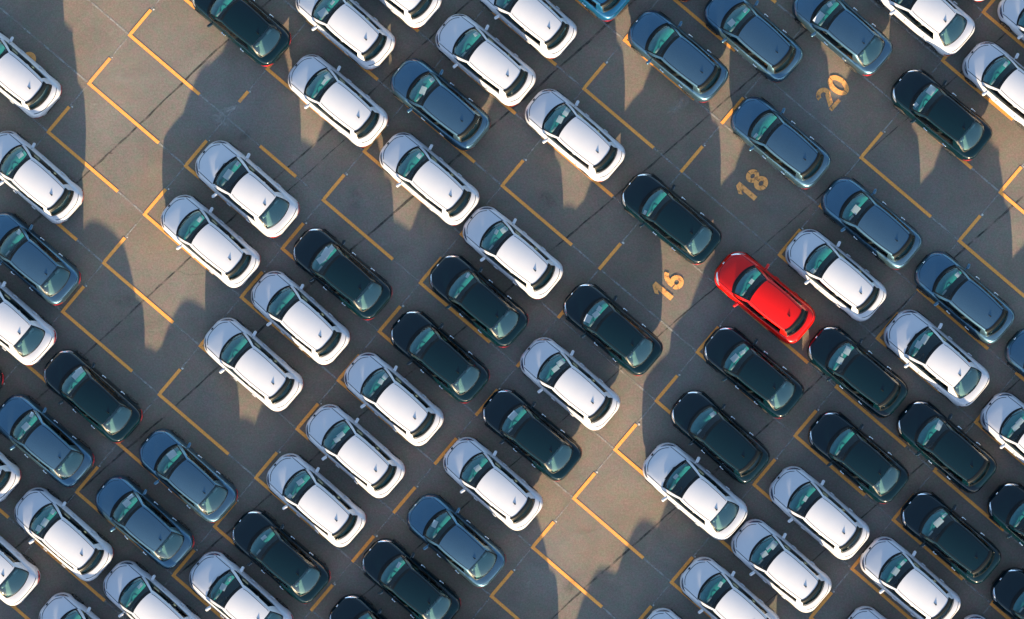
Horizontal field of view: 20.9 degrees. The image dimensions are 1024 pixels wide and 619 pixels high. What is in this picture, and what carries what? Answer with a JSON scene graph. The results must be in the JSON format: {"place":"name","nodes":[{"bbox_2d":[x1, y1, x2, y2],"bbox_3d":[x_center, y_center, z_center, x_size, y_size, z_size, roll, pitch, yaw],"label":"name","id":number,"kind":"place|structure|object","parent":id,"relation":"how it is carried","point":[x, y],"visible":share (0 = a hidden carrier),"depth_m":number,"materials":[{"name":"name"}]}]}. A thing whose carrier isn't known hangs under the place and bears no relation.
{"place":"outdoors","nodes":[
{"label":"outdoors","id":0,"kind":"place"},
{"bbox_2d":[0,0,1023,618],"bbox_3d":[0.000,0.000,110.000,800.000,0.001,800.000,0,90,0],"label":"ground","id":1,"kind":"structure","parent":0,"point":[156,350],"depth_m":110.00,"materials":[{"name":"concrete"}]},
{"bbox_2d":[0,368,4,388],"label":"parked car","id":2,"kind":"object","parent":1,"relation":"on","point":[2,378],"visible":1,"depth_m":109.28,"materials":[{"name":"black"}]},
{"bbox_2d":[0,452,21,501],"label":"parked car","id":3,"kind":"object","parent":1,"relation":"on","point":[10,474],"visible":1,"depth_m":109.08,"materials":[{"name":"white"}]},
{"bbox_2d":[0,536,40,605],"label":"parked car","id":4,"kind":"object","parent":1,"relation":"on","point":[20,575],"visible":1,"depth_m":108.96,"materials":[{"name":"white"}]},
{"bbox_2d":[0,281,56,365],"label":"parked car","id":5,"kind":"object","parent":1,"relation":"on","point":[28,335],"visible":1,"depth_m":108.95,"materials":[{"name":"white"}]},
{"bbox_2d":[0,31,61,118],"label":"parked car","id":6,"kind":"object","parent":1,"relation":"on","point":[31,87],"visible":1,"depth_m":108.70,"materials":[{"name":"white paint"}]},
{"bbox_2d":[26,52,35,61],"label":"painted number","id":7,"kind":"object","parent":1,"relation":"on","point":[31,55],"visible":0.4,"depth_m":109.98,"materials":[{"name":"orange paint"}]},
{"bbox_2d":[0,212,81,304],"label":"parked car","id":8,"kind":"object","parent":1,"relation":"on","point":[39,265],"visible":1,"depth_m":109.00,"materials":[{"name":"blue"}]},
{"bbox_2d":[0,131,83,223],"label":"parked car","id":9,"kind":"object","parent":1,"relation":"on","point":[45,187],"visible":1,"depth_m":108.94,"materials":[{"name":"white"}]},
{"bbox_2d":[0,394,94,487],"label":"parked car","id":10,"kind":"object","parent":1,"relation":"on","point":[53,448],"visible":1,"depth_m":109.01,"materials":[{"name":"blue"}]},
{"bbox_2d":[21,422,30,430],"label":"paper sheet","id":11,"kind":"object","parent":10,"relation":"in","point":[25,426],"visible":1,"depth_m":109.00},
{"bbox_2d":[14,487,113,581],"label":"parked car","id":12,"kind":"object","parent":1,"relation":"on","point":[73,542],"visible":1,"depth_m":109.02,"materials":[{"name":"white"}]},
{"bbox_2d":[40,517,48,526],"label":"paper sheet","id":13,"kind":"object","parent":12,"relation":"in","point":[44,522],"visible":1,"depth_m":108.99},
{"bbox_2d":[39,592,99,618],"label":"parked car","id":14,"kind":"object","parent":1,"relation":"on","point":[63,605],"visible":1,"depth_m":109.19,"materials":[{"name":"white"}]},
{"bbox_2d":[43,349,142,442],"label":"parked car","id":15,"kind":"object","parent":1,"relation":"on","point":[100,402],"visible":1,"depth_m":109.01,"materials":[{"name":"black"}]},
{"bbox_2d":[75,367,83,374],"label":"paper sheet","id":16,"kind":"object","parent":15,"relation":"in","point":[79,371],"visible":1,"depth_m":108.99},
{"bbox_2d":[95,475,194,568],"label":"parked car","id":17,"kind":"object","parent":1,"relation":"on","point":[152,528],"visible":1,"depth_m":109.01,"materials":[{"name":"blue"}]},
{"bbox_2d":[122,498,130,506],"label":"paper sheet","id":18,"kind":"object","parent":17,"relation":"in","point":[126,503],"visible":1,"depth_m":109.00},
{"bbox_2d":[103,560,199,618],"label":"parked car","id":19,"kind":"object","parent":1,"relation":"on","point":[152,597],"visible":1,"depth_m":109.06,"materials":[{"name":"white"}]},
{"bbox_2d":[139,428,237,522],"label":"parked car","id":20,"kind":"object","parent":1,"relation":"on","point":[196,482],"visible":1,"depth_m":109.01,"materials":[{"name":"blue"}]},
{"bbox_2d":[166,449,177,459],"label":"paper sheet","id":21,"kind":"object","parent":20,"relation":"in","point":[171,454],"visible":1,"depth_m":109.00,"materials":[{"name":"paper"}]},
{"bbox_2d":[161,195,260,287],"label":"parked car","id":22,"kind":"object","parent":1,"relation":"on","point":[219,249],"visible":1,"depth_m":109.02,"materials":[{"name":"white"}]},
{"bbox_2d":[189,551,293,618],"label":"parked car","id":23,"kind":"object","parent":1,"relation":"on","point":[244,595],"visible":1,"depth_m":109.02,"materials":[{"name":"white"}]},
{"bbox_2d":[219,583,226,590],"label":"paper sheet","id":24,"kind":"object","parent":23,"relation":"in","point":[223,586],"visible":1,"depth_m":108.95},
{"bbox_2d":[192,0,291,66],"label":"parked car","id":25,"kind":"object","parent":1,"relation":"on","point":[253,30],"visible":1,"depth_m":108.99,"materials":[{"name":"black paint"}]},
{"bbox_2d":[195,141,299,237],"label":"parked car","id":26,"kind":"object","parent":1,"relation":"on","point":[256,196],"visible":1,"depth_m":108.97,"materials":[{"name":"white"}]},
{"bbox_2d":[223,169,233,179],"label":"paper sheet","id":27,"kind":"object","parent":26,"relation":"in","point":[227,175],"visible":1,"depth_m":108.95,"materials":[{"name":"paper"}]},
{"bbox_2d":[204,318,303,411],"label":"parked car","id":28,"kind":"object","parent":1,"relation":"on","point":[252,363],"visible":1,"depth_m":109.02,"materials":[{"name":"white"}]},
{"bbox_2d":[231,509,330,603],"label":"parked car","id":29,"kind":"object","parent":1,"relation":"on","point":[288,563],"visible":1,"depth_m":109.01,"materials":[{"name":"black"}]},
{"bbox_2d":[251,271,350,364],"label":"parked car","id":30,"kind":"object","parent":1,"relation":"on","point":[300,317],"visible":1,"depth_m":109.02,"materials":[{"name":"white"}]},
{"bbox_2d":[266,453,366,546],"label":"parked car","id":31,"kind":"object","parent":1,"relation":"on","point":[325,508],"visible":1,"depth_m":109.02,"materials":[{"name":"white"}]},
{"bbox_2d":[288,54,388,146],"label":"parked car","id":32,"kind":"object","parent":1,"relation":"on","point":[349,110],"visible":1,"depth_m":109.02,"materials":[{"name":"white"}]},
{"bbox_2d":[324,73,332,80],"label":"paper sheet","id":33,"kind":"object","parent":32,"relation":"in","point":[327,76],"visible":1,"depth_m":108.99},
{"bbox_2d":[292,227,392,319],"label":"parked car","id":34,"kind":"object","parent":1,"relation":"on","point":[354,283],"visible":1,"depth_m":109.01,"materials":[{"name":"black"}]},
{"bbox_2d":[316,256,325,263],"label":"paper sheet","id":35,"kind":"object","parent":34,"relation":"in","point":[321,259],"visible":1,"depth_m":109.00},
{"bbox_2d":[321,247,331,258],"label":"paper sheet","id":36,"kind":"object","parent":34,"relation":"in","point":[326,252],"visible":1,"depth_m":108.99,"materials":[{"name":"paper"}]},
{"bbox_2d":[296,0,395,69],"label":"parked car","id":37,"kind":"object","parent":1,"relation":"on","point":[356,33],"visible":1,"depth_m":108.80,"materials":[{"name":"white"}]},
{"bbox_2d":[317,7,327,17],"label":"paper sheet","id":38,"kind":"object","parent":37,"relation":"in","point":[323,12],"visible":1,"depth_m":108.98,"materials":[{"name":"paper"}]},
{"bbox_2d":[306,404,405,497],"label":"parked car","id":39,"kind":"object","parent":1,"relation":"on","point":[363,458],"visible":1,"depth_m":109.02,"materials":[{"name":"white"}]},
{"bbox_2d":[328,594,387,618],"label":"parked car","id":40,"kind":"object","parent":1,"relation":"on","point":[353,606],"visible":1,"depth_m":109.19,"materials":[{"name":"black"}]},
{"bbox_2d":[344,352,443,445],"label":"parked car","id":41,"kind":"object","parent":1,"relation":"on","point":[403,407],"visible":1,"depth_m":109.02,"materials":[{"name":"white"}]},
{"bbox_2d":[379,0,441,28],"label":"parked car","id":42,"kind":"object","parent":1,"relation":"on","point":[416,14],"visible":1,"depth_m":109.03,"materials":[{"name":"white"}]},
{"bbox_2d":[361,538,460,618],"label":"parked car","id":43,"kind":"object","parent":1,"relation":"on","point":[415,588],"visible":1,"depth_m":109.01,"materials":[{"name":"black"}]},
{"bbox_2d":[379,132,479,225],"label":"parked car","id":44,"kind":"object","parent":1,"relation":"on","point":[440,188],"visible":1,"depth_m":109.02,"materials":[{"name":"white"}]},
{"bbox_2d":[390,310,489,402],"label":"parked car","id":45,"kind":"object","parent":1,"relation":"on","point":[435,352],"visible":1,"depth_m":109.01,"materials":[{"name":"black"}]},
{"bbox_2d":[390,58,490,150],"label":"parked car","id":46,"kind":"object","parent":1,"relation":"on","point":[451,113],"visible":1,"depth_m":109.02,"materials":[{"name":"blue paint"}]},
{"bbox_2d":[419,86,426,94],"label":"paper sheet","id":47,"kind":"object","parent":46,"relation":"in","point":[423,89],"visible":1,"depth_m":109.00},
{"bbox_2d":[406,493,505,587],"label":"parked car","id":48,"kind":"object","parent":1,"relation":"on","point":[464,547],"visible":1,"depth_m":109.01,"materials":[{"name":"blue"}]},
{"bbox_2d":[429,254,528,347],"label":"parked car","id":49,"kind":"object","parent":1,"relation":"on","point":[486,307],"visible":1,"depth_m":109.01,"materials":[{"name":"black"}]},
{"bbox_2d":[435,14,535,106],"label":"parked car","id":50,"kind":"object","parent":1,"relation":"on","point":[494,67],"visible":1,"depth_m":109.02,"materials":[{"name":"white"}]},
{"bbox_2d":[443,437,542,530],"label":"parked car","id":51,"kind":"object","parent":1,"relation":"on","point":[500,490],"visible":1,"depth_m":109.02,"materials":[{"name":"white"}]},
{"bbox_2d":[0,0,1023,618],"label":"parking line","id":52,"kind":"object","parent":1,"relation":"on","point":[464,320],"visible":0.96,"depth_m":109.99,"materials":[{"name":"yellow paint"}]},
{"bbox_2d":[0,0,1023,618],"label":"guide line","id":53,"kind":"object","parent":1,"relation":"on","point":[544,304],"visible":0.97,"depth_m":109.99,"materials":[{"name":"paint"}]},
{"bbox_2d":[463,206,563,298],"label":"parked car","id":54,"kind":"object","parent":1,"relation":"on","point":[523,261],"visible":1,"depth_m":109.02,"materials":[{"name":"white"}]},
{"bbox_2d":[4,9,1023,605],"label":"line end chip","id":55,"kind":"object","parent":1,"relation":"on","point":[402,305],"visible":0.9,"depth_m":109.98,"materials":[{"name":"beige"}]},
{"bbox_2d":[17,0,1019,615],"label":"pavement joint","id":56,"kind":"object","parent":1,"relation":"on","point":[513,284],"visible":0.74,"depth_m":110.00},
{"bbox_2d":[480,0,577,58],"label":"parked car","id":57,"kind":"object","parent":1,"relation":"on","point":[547,29],"visible":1,"depth_m":108.71,"materials":[{"name":"white"}]},
{"bbox_2d":[482,388,581,481],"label":"parked car","id":58,"kind":"object","parent":1,"relation":"on","point":[540,441],"visible":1,"depth_m":109.01,"materials":[{"name":"black"}]},
{"bbox_2d":[508,411,517,420],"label":"paper sheet","id":59,"kind":"object","parent":58,"relation":"in","point":[512,415],"visible":1,"depth_m":109.00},
{"bbox_2d":[520,337,620,430],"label":"parked car","id":60,"kind":"object","parent":1,"relation":"on","point":[581,393],"visible":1,"depth_m":109.02,"materials":[{"name":"white"}]},
{"bbox_2d":[525,89,625,181],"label":"parked car","id":61,"kind":"object","parent":1,"relation":"on","point":[586,144],"visible":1,"depth_m":109.02,"materials":[{"name":"white"}]},
{"bbox_2d":[556,115,563,123],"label":"paper sheet","id":62,"kind":"object","parent":61,"relation":"in","point":[559,119],"visible":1,"depth_m":109.00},
{"bbox_2d":[562,107,570,116],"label":"paper sheet","id":63,"kind":"object","parent":61,"relation":"in","point":[566,111],"visible":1,"depth_m":108.99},
{"bbox_2d":[578,0,629,21],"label":"parked car","id":64,"kind":"object","parent":1,"relation":"on","point":[606,10],"visible":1,"depth_m":109.06,"materials":[{"name":"blue paint"}]},
{"bbox_2d":[563,282,662,375],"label":"parked car","id":65,"kind":"object","parent":1,"relation":"on","point":[621,336],"visible":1,"depth_m":109.01,"materials":[{"name":"black"}]},
{"bbox_2d":[584,314,592,323],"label":"paper sheet","id":66,"kind":"object","parent":65,"relation":"in","point":[588,318],"visible":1,"depth_m":108.98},
{"bbox_2d":[645,608,681,618],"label":"parked car","id":67,"kind":"object","parent":1,"relation":"on","point":[663,613],"visible":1,"depth_m":109.29,"materials":[{"name":"white"}]},
{"bbox_2d":[652,272,683,299],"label":"painted number","id":68,"kind":"object","parent":1,"relation":"on","point":[661,289],"visible":1,"depth_m":109.98,"materials":[{"name":"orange paint"}]},
{"bbox_2d":[621,172,721,264],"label":"parked car","id":69,"kind":"object","parent":1,"relation":"on","point":[680,226],"visible":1,"depth_m":109.01,"materials":[{"name":"black"}]},
{"bbox_2d":[628,10,728,102],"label":"parked car","id":70,"kind":"object","parent":1,"relation":"on","point":[691,67],"visible":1,"depth_m":109.02,"materials":[{"name":"blue"}]},
{"bbox_2d":[643,442,747,540],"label":"parked car","id":71,"kind":"object","parent":1,"relation":"on","point":[703,498],"visible":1,"depth_m":108.98,"materials":[{"name":"white"}]},
{"bbox_2d":[670,390,769,483],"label":"parked car","id":72,"kind":"object","parent":1,"relation":"on","point":[728,444],"visible":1,"depth_m":109.02,"materials":[{"name":"black paint"}]},
{"bbox_2d":[680,557,779,618],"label":"parked car","id":73,"kind":"object","parent":1,"relation":"on","point":[732,597],"visible":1,"depth_m":109.05,"materials":[{"name":"white"}]},
{"bbox_2d":[736,169,767,199],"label":"painted number","id":74,"kind":"object","parent":1,"relation":"on","point":[749,193],"visible":1,"depth_m":109.97,"materials":[{"name":"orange paint"}]},
{"bbox_2d":[703,326,803,418],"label":"parked car","id":75,"kind":"object","parent":1,"relation":"on","point":[764,381],"visible":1,"depth_m":109.01,"materials":[{"name":"black"}]},
{"bbox_2d":[730,353,739,362],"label":"paper sheet","id":76,"kind":"object","parent":75,"relation":"in","point":[734,357],"visible":1,"depth_m":109.00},
{"bbox_2d":[703,0,803,82],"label":"parked car","id":77,"kind":"object","parent":1,"relation":"on","point":[762,43],"visible":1,"depth_m":109.01,"materials":[{"name":"blue"}]},
{"bbox_2d":[714,251,815,343],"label":"parked car","id":78,"kind":"object","parent":1,"relation":"on","point":[776,307],"visible":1,"depth_m":109.02,"materials":[{"name":"red paint"}]},
{"bbox_2d":[730,96,830,188],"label":"parked car","id":79,"kind":"object","parent":1,"relation":"on","point":[791,152],"visible":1,"depth_m":109.02,"materials":[{"name":"blue"}]},
{"bbox_2d":[731,519,831,612],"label":"parked car","id":80,"kind":"object","parent":1,"relation":"on","point":[791,574],"visible":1,"depth_m":109.02,"materials":[{"name":"white"}]},
{"bbox_2d":[769,540,777,549],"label":"paper sheet","id":81,"kind":"object","parent":80,"relation":"in","point":[773,544],"visible":1,"depth_m":108.99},
{"bbox_2d":[769,466,869,559],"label":"parked car","id":82,"kind":"object","parent":1,"relation":"on","point":[825,518],"visible":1,"depth_m":109.02,"materials":[{"name":"white"}]},
{"bbox_2d":[816,75,848,110],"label":"painted number","id":83,"kind":"object","parent":1,"relation":"on","point":[833,88],"visible":1,"depth_m":109.97,"materials":[{"name":"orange paint"}]},
{"bbox_2d":[785,229,886,321],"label":"parked car","id":84,"kind":"object","parent":1,"relation":"on","point":[846,284],"visible":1,"depth_m":109.02,"materials":[{"name":"white"}]},
{"bbox_2d":[792,0,892,75],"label":"parked car","id":85,"kind":"object","parent":1,"relation":"on","point":[852,38],"visible":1,"depth_m":109.00,"materials":[{"name":"blue paint"}]},
{"bbox_2d":[813,11,824,23],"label":"paper sheet","id":86,"kind":"object","parent":85,"relation":"in","point":[818,17],"visible":1,"depth_m":108.98,"materials":[{"name":"paper"}]},
{"bbox_2d":[807,325,907,417],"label":"parked car","id":87,"kind":"object","parent":1,"relation":"on","point":[867,380],"visible":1,"depth_m":109.02,"materials":[{"name":"black"}]},
{"bbox_2d":[843,346,851,355],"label":"paper sheet","id":88,"kind":"object","parent":87,"relation":"in","point":[847,351],"visible":1,"depth_m":108.99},
{"bbox_2d":[808,411,908,503],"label":"parked car","id":89,"kind":"object","parent":1,"relation":"on","point":[866,464],"visible":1,"depth_m":109.02,"materials":[{"name":"black"}]},
{"bbox_2d":[846,606,886,618],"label":"parked car","id":90,"kind":"object","parent":1,"relation":"on","point":[864,612],"visible":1,"depth_m":109.27,"materials":[{"name":"white"}]},
{"bbox_2d":[821,177,921,269],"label":"parked car","id":91,"kind":"object","parent":1,"relation":"on","point":[883,233],"visible":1,"depth_m":109.02,"materials":[{"name":"blue"}]},
{"bbox_2d":[851,205,860,214],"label":"paper sheet","id":92,"kind":"object","parent":91,"relation":"in","point":[855,209],"visible":1,"depth_m":109.00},
{"bbox_2d":[860,536,960,618],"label":"parked car","id":93,"kind":"object","parent":1,"relation":"on","point":[914,587],"visible":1,"depth_m":109.02,"materials":[{"name":"white"}]},
{"bbox_2d":[891,567,899,575],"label":"paper sheet","id":94,"kind":"object","parent":93,"relation":"in","point":[895,571],"visible":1,"depth_m":109.00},
{"bbox_2d":[875,0,974,55],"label":"parked car","id":95,"kind":"object","parent":1,"relation":"on","point":[944,27],"visible":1,"depth_m":108.94,"materials":[{"name":"white paint"}]},
{"bbox_2d":[884,310,989,406],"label":"parked car","id":96,"kind":"object","parent":1,"relation":"on","point":[947,367],"visible":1,"depth_m":108.98,"materials":[{"name":"white"}]},
{"bbox_2d":[914,340,921,348],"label":"paper sheet","id":97,"kind":"object","parent":96,"relation":"in","point":[918,344],"visible":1,"depth_m":108.95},
{"bbox_2d":[920,334,929,344],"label":"paper sheet","id":98,"kind":"object","parent":96,"relation":"in","point":[925,338],"visible":1,"depth_m":108.95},
{"bbox_2d":[890,69,992,160],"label":"parked car","id":99,"kind":"object","parent":1,"relation":"on","point":[952,124],"visible":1,"depth_m":109.01,"materials":[{"name":"black"}]},
{"bbox_2d":[926,85,935,95],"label":"paper sheet","id":100,"kind":"object","parent":99,"relation":"in","point":[931,90],"visible":1,"depth_m":108.99,"materials":[{"name":"paper"}]},
{"bbox_2d":[896,400,996,493],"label":"parked car","id":101,"kind":"object","parent":1,"relation":"on","point":[957,456],"visible":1,"depth_m":109.02,"materials":[{"name":"black"}]},
{"bbox_2d":[935,420,942,430],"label":"paper sheet","id":102,"kind":"object","parent":101,"relation":"in","point":[939,425],"visible":1,"depth_m":109.00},
{"bbox_2d":[900,491,1001,583],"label":"parked car","id":103,"kind":"object","parent":1,"relation":"on","point":[958,544],"visible":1,"depth_m":109.02,"materials":[{"name":"black"}]},
{"bbox_2d":[933,517,943,527],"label":"paper sheet","id":104,"kind":"object","parent":103,"relation":"in","point":[938,522],"visible":1,"depth_m":109.00,"materials":[{"name":"paper"}]},
{"bbox_2d":[914,251,1014,343],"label":"parked car","id":105,"kind":"object","parent":1,"relation":"on","point":[974,306],"visible":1,"depth_m":109.02,"materials":[{"name":"blue"}]},
{"bbox_2d":[963,614,986,618],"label":"parked car","id":106,"kind":"object","parent":1,"relation":"on","point":[973,616],"visible":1,"depth_m":109.37,"materials":[{"name":"white"}]},
{"bbox_2d":[962,42,1023,129],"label":"parked car","id":107,"kind":"object","parent":1,"relation":"on","point":[986,72],"visible":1,"depth_m":109.09,"materials":[{"name":"white"}]},
{"bbox_2d":[980,392,1023,462],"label":"parked car","id":108,"kind":"object","parent":1,"relation":"on","point":[1001,414],"visible":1,"depth_m":109.15,"materials":[{"name":"white"}]},
{"bbox_2d":[986,482,1023,546],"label":"parked car","id":109,"kind":"object","parent":1,"relation":"on","point":[1005,506],"visible":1,"depth_m":109.17,"materials":[{"name":"black"}]},
{"bbox_2d":[990,567,1023,618],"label":"parked car","id":110,"kind":"object","parent":1,"relation":"on","point":[1007,591],"visible":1,"depth_m":109.18,"materials":[{"name":"black"}]},
{"bbox_2d":[997,0,1023,40],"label":"parked car","id":111,"kind":"object","parent":1,"relation":"on","point":[1010,13],"visible":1,"depth_m":109.18,"materials":[{"name":"white"}]},
{"bbox_2d":[1004,328,1023,376],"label":"parked car","id":112,"kind":"object","parent":1,"relation":"on","point":[1014,352],"visible":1,"depth_m":109.25,"materials":[{"name":"blue"}]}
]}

